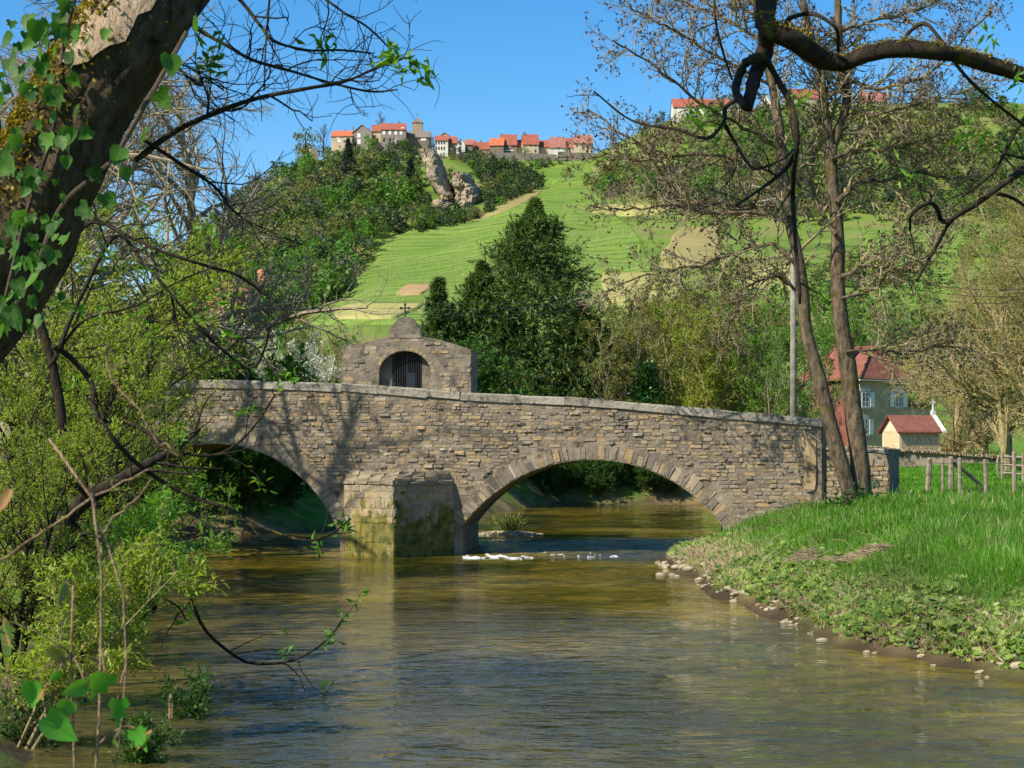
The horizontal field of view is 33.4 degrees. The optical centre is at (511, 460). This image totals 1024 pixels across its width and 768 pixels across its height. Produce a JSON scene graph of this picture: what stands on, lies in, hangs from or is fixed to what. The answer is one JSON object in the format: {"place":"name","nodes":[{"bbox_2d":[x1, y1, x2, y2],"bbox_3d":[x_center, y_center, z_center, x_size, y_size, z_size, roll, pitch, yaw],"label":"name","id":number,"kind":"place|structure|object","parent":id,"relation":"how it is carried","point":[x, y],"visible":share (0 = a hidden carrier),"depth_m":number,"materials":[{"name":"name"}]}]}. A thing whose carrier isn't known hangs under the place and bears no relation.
{"place":"outdoors","nodes":[
{"label":"outdoors","id":0,"kind":"place"},
{"bbox_2d":[333,302,423,318],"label":"pale field","id":1,"kind":"structure","parent":0,"point":[350,314],"depth_m":476.21,"materials":[{"name":"plant"}]},
{"bbox_2d":[0,102,1023,767],"bbox_3d":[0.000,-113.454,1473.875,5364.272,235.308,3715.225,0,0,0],"label":"ground","id":2,"kind":"structure","parent":0,"point":[312,514],"depth_m":115.74,"materials":[{"name":"plant"}]},
{"bbox_2d":[0,666,69,747],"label":"water shoots","id":3,"kind":"object","parent":2,"relation":"on","point":[17,732],"visible":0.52,"depth_m":19.15,"materials":[{"name":"green plant"}]},
{"bbox_2d":[0,406,139,677],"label":"willow tree","id":4,"kind":"object","parent":2,"relation":"on","point":[55,478],"visible":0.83,"depth_m":21.74,"materials":[{"name":"green plant"}]},
{"bbox_2d":[0,342,180,767],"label":"sapling","id":5,"kind":"object","parent":2,"relation":"on","point":[54,724],"visible":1,"depth_m":2.26,"materials":[{"name":"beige plant"}]},
{"bbox_2d":[0,484,188,688],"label":"willow shoots","id":6,"kind":"object","parent":2,"relation":"on","point":[128,527],"visible":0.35,"depth_m":21.75,"materials":[{"name":"green plant"}]},
{"bbox_2d":[0,314,190,606],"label":"willow tree","id":7,"kind":"object","parent":2,"relation":"on","point":[27,401],"visible":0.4,"depth_m":30.59,"materials":[{"name":"green plant"}]},
{"bbox_2d":[0,34,200,535],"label":"bare bank tree","id":8,"kind":"object","parent":2,"relation":"on","point":[105,230],"visible":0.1,"depth_m":55.87,"materials":[{"name":"grey plant"}]},
{"bbox_2d":[0,520,229,748],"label":"willow shoots","id":9,"kind":"object","parent":2,"relation":"on","point":[137,583],"visible":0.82,"depth_m":19.02,"materials":[{"name":"green plant"}]},
{"bbox_2d":[23,391,222,636],"bbox_3d":[-6.114,0.946,26.880,3.018,4.157,2.039,0,0,-27],"label":"leaning log","id":10,"kind":"object","parent":2,"relation":"on","point":[99,486],"visible":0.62,"depth_m":26.91,"materials":[{"name":"wood"}]},
{"bbox_2d":[48,410,199,607],"bbox_3d":[-8.211,1.223,35.881,2.998,4.647,2.792,0,0,26],"label":"willow tree","id":11,"kind":"object","parent":2,"relation":"on","point":[136,479],"visible":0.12,"depth_m":35.67,"materials":[{"name":"green plant"}]},
{"bbox_2d":[0,197,253,586],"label":"willow tree","id":12,"kind":"object","parent":2,"relation":"on","point":[78,337],"visible":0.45,"depth_m":34.14,"materials":[{"name":"green plant"}]},
{"bbox_2d":[32,340,227,543],"bbox_3d":[-10.744,0.136,45.916,5.302,7.350,4.325,3,0,31],"label":"willow tree","id":13,"kind":"object","parent":2,"relation":"on","point":[191,379],"visible":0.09,"depth_m":45.43,"materials":[{"name":"green plant"}]},
{"bbox_2d":[0,0,262,493],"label":"bare bank tree","id":14,"kind":"object","parent":2,"relation":"on","point":[125,254],"visible":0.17,"depth_m":42.39,"materials":[{"name":"grey plant"}]},
{"bbox_2d":[30,472,242,647],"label":"willow shoots","id":15,"kind":"object","parent":2,"relation":"on","point":[218,542],"visible":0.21,"depth_m":26.76,"materials":[{"name":"green plant"}]},
{"bbox_2d":[0,202,274,581],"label":"willow tree","id":16,"kind":"object","parent":2,"relation":"on","point":[204,365],"visible":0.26,"depth_m":39.77,"materials":[{"name":"green plant"}]},
{"bbox_2d":[0,0,277,380],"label":"bare bank tree","id":17,"kind":"object","parent":2,"relation":"on","point":[181,94],"visible":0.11,"depth_m":66.94,"materials":[{"name":"brown plant"}]},
{"bbox_2d":[108,695,184,763],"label":"water shoots","id":18,"kind":"object","parent":2,"relation":"on","point":[138,755],"visible":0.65,"depth_m":18.07,"materials":[{"name":"green plant"}]},
{"bbox_2d":[112,339,212,529],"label":"willow tree","id":19,"kind":"object","parent":2,"relation":"on","point":[152,374],"visible":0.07,"depth_m":66.14,"materials":[{"name":"green plant"}]},
{"bbox_2d":[0,120,368,694],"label":"slim tree","id":20,"kind":"object","parent":2,"relation":"on","point":[51,356],"visible":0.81,"depth_m":23.56,"materials":[{"name":"brown plant"}]},
{"bbox_2d":[154,657,219,720],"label":"water shoots","id":21,"kind":"object","parent":2,"relation":"on","point":[192,706],"visible":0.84,"depth_m":21.22,"materials":[{"name":"green plant"}]},
{"bbox_2d":[181,447,235,492],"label":"bank bush","id":22,"kind":"object","parent":2,"relation":"on","point":[206,464],"visible":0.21,"depth_m":70.34,"materials":[{"name":"green plant"}]},
{"bbox_2d":[202,281,257,323],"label":"flowering bush","id":23,"kind":"object","parent":2,"relation":"on","point":[246,289],"visible":0.13,"depth_m":527.32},
{"bbox_2d":[66,52,410,495],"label":"bare bank tree","id":24,"kind":"object","parent":2,"relation":"on","point":[258,305],"visible":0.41,"depth_m":70.02,"materials":[{"name":"grey plant"}]},
{"bbox_2d":[119,304,360,380],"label":"wood","id":25,"kind":"object","parent":2,"relation":"on","point":[282,337],"visible":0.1,"depth_m":422.13,"materials":[{"name":"plant"}]},
{"bbox_2d":[194,446,293,515],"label":"bank bush","id":26,"kind":"object","parent":2,"relation":"on","point":[244,488],"visible":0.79,"depth_m":69.34,"materials":[{"name":"green plant"}]},
{"bbox_2d":[154,334,341,498],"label":"green bush","id":27,"kind":"object","parent":2,"relation":"on","point":[287,365],"visible":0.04,"depth_m":71.33,"materials":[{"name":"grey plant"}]},
{"bbox_2d":[207,309,329,382],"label":"blackthorn bush","id":28,"kind":"object","parent":2,"relation":"on","point":[261,369],"visible":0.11,"depth_m":75.77,"materials":[{"name":"white plant"}]},
{"bbox_2d":[257,466,317,509],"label":"bank bush","id":29,"kind":"object","parent":2,"relation":"on","point":[294,487],"visible":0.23,"depth_m":72.81,"materials":[{"name":"green plant"}]},
{"bbox_2d":[151,135,434,338],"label":"wood","id":30,"kind":"object","parent":2,"relation":"on","point":[344,260],"visible":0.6,"depth_m":806.40,"materials":[{"name":"plant"}]},
{"bbox_2d":[260,314,341,382],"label":"leafing bush","id":31,"kind":"object","parent":2,"relation":"on","point":[316,353],"visible":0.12,"depth_m":89.31,"materials":[{"name":"green plant"}]},
{"bbox_2d":[260,330,341,382],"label":"blackthorn bush","id":32,"kind":"object","parent":2,"relation":"on","point":[322,376],"visible":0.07,"depth_m":77.69,"materials":[{"name":"white plant"}]},
{"bbox_2d":[293,126,321,159],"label":"hill tree","id":33,"kind":"object","parent":2,"relation":"on","point":[304,149],"visible":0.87,"depth_m":1008.70,"materials":[{"name":"green plant"}]},
{"bbox_2d":[314,185,346,208],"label":"hill tree","id":34,"kind":"object","parent":2,"relation":"on","point":[336,194],"visible":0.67,"depth_m":857.77,"materials":[{"name":"green plant"}]},
{"bbox_2d":[292,302,385,382],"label":"leafing bush","id":35,"kind":"object","parent":2,"relation":"on","point":[337,349],"visible":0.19,"depth_m":83.47,"materials":[{"name":"green plant"}]},
{"bbox_2d":[331,126,353,158],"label":"village house","id":36,"kind":"structure","parent":2,"relation":"on","point":[337,137],"depth_m":1040.31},
{"bbox_2d":[339,138,356,180],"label":"cedar tree","id":37,"kind":"object","parent":2,"relation":"on","point":[348,152],"visible":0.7,"depth_m":924.08,"materials":[{"name":"green plant"}]},
{"bbox_2d":[352,124,372,152],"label":"village house","id":38,"kind":"structure","parent":2,"relation":"on","point":[361,132],"depth_m":1040.00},
{"bbox_2d":[380,121,406,151],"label":"village house","id":39,"kind":"structure","parent":2,"relation":"on","point":[391,131],"depth_m":1040.10,"materials":[{"name":"paint"}]},
{"bbox_2d":[396,284,429,294],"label":"bare earth","id":40,"kind":"structure","parent":2,"relation":"on","point":[413,290],"depth_m":551.17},
{"bbox_2d":[406,131,430,153],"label":"church nave","id":41,"kind":"structure","parent":2,"relation":"on","point":[419,137],"depth_m":1048.00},
{"bbox_2d":[417,148,454,199],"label":"cliff","id":42,"kind":"structure","parent":2,"relation":"on","point":[439,180],"depth_m":881.97,"materials":[{"name":"stone"}]},
{"bbox_2d":[420,275,471,347],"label":"spruce tree","id":43,"kind":"object","parent":2,"relation":"on","point":[437,307],"visible":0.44,"depth_m":117.48,"materials":[{"name":"green plant"}]},
{"bbox_2d":[410,199,495,231],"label":"wood","id":44,"kind":"object","parent":2,"relation":"on","point":[458,213],"visible":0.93,"depth_m":798.30,"materials":[{"name":"plant"}]},
{"bbox_2d":[22,380,898,557],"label":"stone bridge","id":45,"kind":"structure","parent":2,"relation":"on","point":[396,472],"depth_m":57.44,"materials":[{"name":"stone"}]},
{"bbox_2d":[341,303,477,392],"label":"oratory","id":46,"kind":"structure","parent":45,"relation":"on","point":[406,353],"depth_m":62.38,"materials":[{"name":"beige stone"}]},
{"bbox_2d":[451,171,480,207],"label":"cliff","id":47,"kind":"structure","parent":2,"relation":"on","point":[465,187],"depth_m":877.83,"materials":[{"name":"stone"}]},
{"bbox_2d":[302,189,652,324],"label":"vineyard","id":48,"kind":"object","parent":2,"relation":"on","point":[441,246],"visible":0.46,"depth_m":652.71,"materials":[{"name":"plant"}]},
{"bbox_2d":[440,332,537,395],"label":"bank bush","id":49,"kind":"object","parent":2,"relation":"on","point":[487,378],"visible":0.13,"depth_m":105.85,"materials":[{"name":"green plant"}]},
{"bbox_2d":[342,191,639,313],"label":"vine posts","id":50,"kind":"object","parent":2,"relation":"on","point":[491,259],"visible":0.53,"depth_m":629.26,"materials":[{"name":"wood"}]},
{"bbox_2d":[442,258,553,395],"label":"spruce tree","id":51,"kind":"object","parent":2,"relation":"on","point":[473,288],"visible":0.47,"depth_m":119.03,"materials":[{"name":"green plant"}]},
{"bbox_2d":[454,148,545,211],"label":"wood","id":52,"kind":"object","parent":2,"relation":"on","point":[521,178],"visible":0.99,"depth_m":923.17,"materials":[{"name":"plant"}]},
{"bbox_2d":[470,190,541,220],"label":"vineyard strip","id":53,"kind":"object","parent":2,"relation":"on","point":[519,200],"visible":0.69,"depth_m":835.44,"materials":[{"name":"soil"}]},
{"bbox_2d":[0,0,1023,364],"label":"leaning tree","id":54,"kind":"object","parent":2,"relation":"on","point":[120,68],"visible":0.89,"depth_m":6.09,"materials":[{"name":"brown plant"}]},
{"bbox_2d":[0,0,197,337],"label":"ivy","id":55,"kind":"object","parent":54,"relation":"attached to","point":[11,314],"visible":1,"depth_m":5.56,"materials":[{"name":"green plant"}]},
{"bbox_2d":[473,153,556,159],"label":"terrace wall","id":56,"kind":"structure","parent":2,"relation":"on","point":[519,156],"depth_m":1018.00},
{"bbox_2d":[521,132,538,153],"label":"village house","id":57,"kind":"structure","parent":2,"relation":"on","point":[530,142],"depth_m":1037.73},
{"bbox_2d":[533,463,579,499],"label":"bank bush","id":58,"kind":"object","parent":2,"relation":"on","point":[557,473],"visible":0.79,"depth_m":114.50,"materials":[{"name":"green plant"}]},
{"bbox_2d":[454,196,664,504],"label":"spruce tree","id":59,"kind":"object","parent":2,"relation":"on","point":[532,236],"visible":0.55,"depth_m":120.27,"materials":[{"name":"green plant"}]},
{"bbox_2d":[513,303,663,402],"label":"bush","id":60,"kind":"object","parent":2,"relation":"on","point":[579,392],"visible":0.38,"depth_m":119.26,"materials":[{"name":"green plant"}]},
{"bbox_2d":[573,460,620,496],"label":"bank bush","id":61,"kind":"object","parent":2,"relation":"on","point":[600,479],"visible":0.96,"depth_m":114.47,"materials":[{"name":"green plant"}]},
{"bbox_2d":[599,460,635,488],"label":"bank bush","id":62,"kind":"object","parent":2,"relation":"on","point":[623,475],"visible":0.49,"depth_m":115.56,"materials":[{"name":"green plant"}]},
{"bbox_2d":[566,288,681,403],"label":"leafing bush","id":63,"kind":"object","parent":2,"relation":"on","point":[628,343],"visible":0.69,"depth_m":117.34,"materials":[{"name":"green plant"}]},
{"bbox_2d":[616,357,664,487],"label":"ivy clad tree","id":64,"kind":"object","parent":2,"relation":"on","point":[646,386],"visible":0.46,"depth_m":116.14,"materials":[{"name":"green plant"}]},
{"bbox_2d":[624,464,662,491],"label":"bank bush","id":65,"kind":"object","parent":2,"relation":"on","point":[642,473],"visible":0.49,"depth_m":115.12,"materials":[{"name":"green plant"}]},
{"bbox_2d":[595,284,692,401],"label":"leafing bush","id":66,"kind":"object","parent":2,"relation":"on","point":[617,309],"visible":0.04,"depth_m":134.64,"materials":[{"name":"green plant"}]},
{"bbox_2d":[604,255,711,407],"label":"leafing bush","id":67,"kind":"object","parent":2,"relation":"on","point":[657,301],"visible":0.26,"depth_m":124.63,"materials":[{"name":"green plant"}]},
{"bbox_2d":[670,99,707,122],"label":"village house","id":68,"kind":"structure","parent":2,"relation":"on","point":[680,104],"depth_m":986.25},
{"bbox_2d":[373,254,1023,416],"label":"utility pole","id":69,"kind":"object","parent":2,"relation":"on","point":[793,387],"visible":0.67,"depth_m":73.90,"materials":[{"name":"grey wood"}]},
{"bbox_2d":[644,292,760,410],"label":"leafing bush","id":70,"kind":"object","parent":2,"relation":"on","point":[709,386],"visible":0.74,"depth_m":118.09,"materials":[{"name":"green plant"}]},
{"bbox_2d":[670,283,785,411],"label":"leafing bush","id":71,"kind":"object","parent":2,"relation":"on","point":[720,331],"visible":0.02,"depth_m":130.55,"materials":[{"name":"green plant"}]},
{"bbox_2d":[677,268,799,411],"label":"leafing bush","id":72,"kind":"object","parent":2,"relation":"on","point":[716,333],"visible":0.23,"depth_m":120.94,"materials":[{"name":"green plant"}]},
{"bbox_2d":[721,292,833,417],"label":"leafing bush","id":73,"kind":"object","parent":2,"relation":"on","point":[759,392],"visible":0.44,"depth_m":116.84,"materials":[{"name":"green plant"}]},
{"bbox_2d":[554,0,1020,503],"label":"ash tree","id":74,"kind":"object","parent":2,"relation":"on","point":[856,468],"visible":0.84,"depth_m":54.06,"materials":[{"name":"brown plant"}]},
{"bbox_2d":[586,91,1023,225],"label":"wood","id":75,"kind":"object","parent":2,"relation":"on","point":[988,142],"visible":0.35,"depth_m":820.78,"materials":[{"name":"plant"}]},
{"bbox_2d":[756,325,861,421],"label":"leafing bush","id":76,"kind":"object","parent":2,"relation":"on","point":[809,412],"visible":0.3,"depth_m":111.46,"materials":[{"name":"green plant"}]},
{"bbox_2d":[649,221,1022,361],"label":"wood","id":77,"kind":"object","parent":2,"relation":"on","point":[814,295],"visible":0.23,"depth_m":480.18,"materials":[{"name":"plant"}]},
{"bbox_2d":[655,555,1021,676],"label":"shore stones","id":78,"kind":"object","parent":2,"relation":"on","point":[1013,665],"visible":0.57,"depth_m":30.32,"materials":[{"name":"stone"}]},
{"bbox_2d":[666,505,1023,670],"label":"dead grass","id":79,"kind":"structure","parent":2,"relation":"on","point":[731,555],"depth_m":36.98,"materials":[{"name":"plant"}]},
{"bbox_2d":[667,524,1023,668],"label":"bank herbs","id":80,"kind":"object","parent":2,"relation":"on","point":[898,600],"visible":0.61,"depth_m":30.36,"materials":[{"name":"green plant"}]},
{"bbox_2d":[670,543,1023,667],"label":"bank herbs","id":81,"kind":"object","parent":2,"relation":"on","point":[927,624],"visible":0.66,"depth_m":29.36,"materials":[{"name":"green plant"}]},
{"bbox_2d":[809,476,898,507],"bbox_3d":[10.940,1.049,53.761,3.064,1.168,2.708,0,0,9],"label":"ivy patch","id":82,"kind":"object","parent":2,"relation":"on","point":[852,499],"visible":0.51,"depth_m":53.60,"materials":[{"name":"green plant"}]},
{"bbox_2d":[815,542,896,563],"bbox_3d":[8.124,2.039,37.191,2.921,0.503,2.442,0,0,26],"label":"dirt patch","id":83,"kind":"object","parent":2,"relation":"on","point":[862,554],"visible":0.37,"depth_m":37.14,"materials":[{"name":"soil"}]},
{"bbox_2d":[797,291,920,373],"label":"leafing bush","id":84,"kind":"object","parent":2,"relation":"on","point":[855,327],"visible":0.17,"depth_m":148.48,"materials":[{"name":"green plant"}]},
{"bbox_2d":[705,482,1023,616],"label":"meadow grass","id":85,"kind":"structure","parent":2,"relation":"on","point":[991,564],"depth_m":39.35,"materials":[{"name":"plant"}]},
{"bbox_2d":[799,333,934,446],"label":"house","id":86,"kind":"structure","parent":2,"relation":"on","point":[878,406],"depth_m":131.51,"materials":[{"name":"red tile"}]},
{"bbox_2d":[756,497,1023,587],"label":"bank herbs","id":87,"kind":"object","parent":2,"relation":"on","point":[866,531],"visible":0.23,"depth_m":42.59,"materials":[{"name":"green plant"}]},
{"bbox_2d":[759,481,1023,566],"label":"tall grass","id":88,"kind":"structure","parent":2,"relation":"on","point":[929,521],"depth_m":42.08,"materials":[{"name":"plant"}]},
{"bbox_2d":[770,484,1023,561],"bbox_3d":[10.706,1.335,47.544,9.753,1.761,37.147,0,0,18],"label":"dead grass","id":89,"kind":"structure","parent":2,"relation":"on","point":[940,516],"depth_m":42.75,"materials":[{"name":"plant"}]},
{"bbox_2d":[877,399,945,452],"bbox_3d":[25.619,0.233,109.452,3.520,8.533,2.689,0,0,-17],"label":"stone hut","id":90,"kind":"object","parent":2,"relation":"on","point":[917,432],"visible":0.17,"depth_m":108.68,"materials":[{"name":"brown tile"}]},
{"bbox_2d":[858,285,969,403],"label":"leafing bush","id":91,"kind":"object","parent":2,"relation":"on","point":[900,314],"visible":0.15,"depth_m":165.35,"materials":[{"name":"green plant"}]},
{"bbox_2d":[867,446,1000,467],"bbox_3d":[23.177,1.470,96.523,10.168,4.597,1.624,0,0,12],"label":"meadow wall","id":92,"kind":"structure","parent":2,"relation":"on","point":[911,457],"depth_m":96.53,"materials":[{"name":"stone"}]},
{"bbox_2d":[859,228,1023,339],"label":"vineyard","id":93,"kind":"object","parent":2,"relation":"on","point":[870,234],"visible":0.14,"depth_m":572.74,"materials":[{"name":"plant"}]},
{"bbox_2d":[875,261,1023,456],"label":"budding tree","id":94,"kind":"object","parent":2,"relation":"on","point":[959,442],"visible":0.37,"depth_m":116.21,"materials":[{"name":"green plant"}]},
{"bbox_2d":[890,158,1023,470],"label":"budding tree","id":95,"kind":"object","parent":2,"relation":"on","point":[981,397],"visible":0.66,"depth_m":81.98,"materials":[{"name":"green plant"}]},
{"bbox_2d":[907,251,1022,456],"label":"budding tree","id":96,"kind":"object","parent":2,"relation":"on","point":[965,317],"visible":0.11,"depth_m":124.04,"materials":[{"name":"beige plant"}]},
{"bbox_2d":[948,457,983,489],"bbox_3d":[16.958,0.740,63.672,1.891,1.757,0.208,0,0,-34],"label":"fence post","id":97,"kind":"object","parent":2,"relation":"on","point":[951,474],"visible":0.7,"depth_m":63.17,"materials":[{"name":"brown wood"}]},
{"bbox_2d":[958,82,1008,111],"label":"hill tree","id":98,"kind":"object","parent":2,"relation":"on","point":[1005,99],"visible":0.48,"depth_m":936.50,"materials":[{"name":"green plant"}]},
{"bbox_2d":[949,178,1023,434],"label":"budding tree","id":99,"kind":"object","parent":2,"relation":"on","point":[1016,376],"visible":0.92,"depth_m":75.08,"materials":[{"name":"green plant"}]},
{"bbox_2d":[0,0,1023,357],"label":"sky","id":100,"kind":"structure","parent":0,"point":[502,66],"materials":[{"name":"blue"}]},
{"bbox_2d":[21,504,1023,767],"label":"river","id":101,"kind":"structure","parent":0,"point":[537,654],"depth_m":25.51,"materials":[{"name":"liquid"}]},
{"bbox_2d":[481,507,529,532],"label":"reed tuft","id":102,"kind":"object","parent":101,"relation":"on","point":[507,524],"visible":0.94,"depth_m":68.78,"materials":[{"name":"green plant"}]},
{"bbox_2d":[506,160,594,183],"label":"meadow","id":103,"kind":"structure","parent":0,"point":[552,173],"depth_m":973.62,"materials":[{"name":"plant"}]},
{"bbox_2d":[591,204,664,215],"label":"fallow field","id":104,"kind":"structure","parent":0,"point":[625,213],"depth_m":746.69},
{"bbox_2d":[601,272,683,305],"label":"pale field","id":105,"kind":"structure","parent":0,"point":[624,276],"depth_m":496.66,"materials":[{"name":"plant"}]},
{"bbox_2d":[659,226,724,267],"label":"fallow field","id":106,"kind":"structure","parent":0,"point":[693,242],"depth_m":619.94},
{"bbox_2d":[737,265,789,289],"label":"pale field","id":107,"kind":"structure","parent":0,"point":[764,274],"depth_m":533.43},
{"bbox_2d":[899,460,1023,493],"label":"meadow grass","id":108,"kind":"structure","parent":0,"point":[936,482],"depth_m":77.64,"materials":[{"name":"plant"}]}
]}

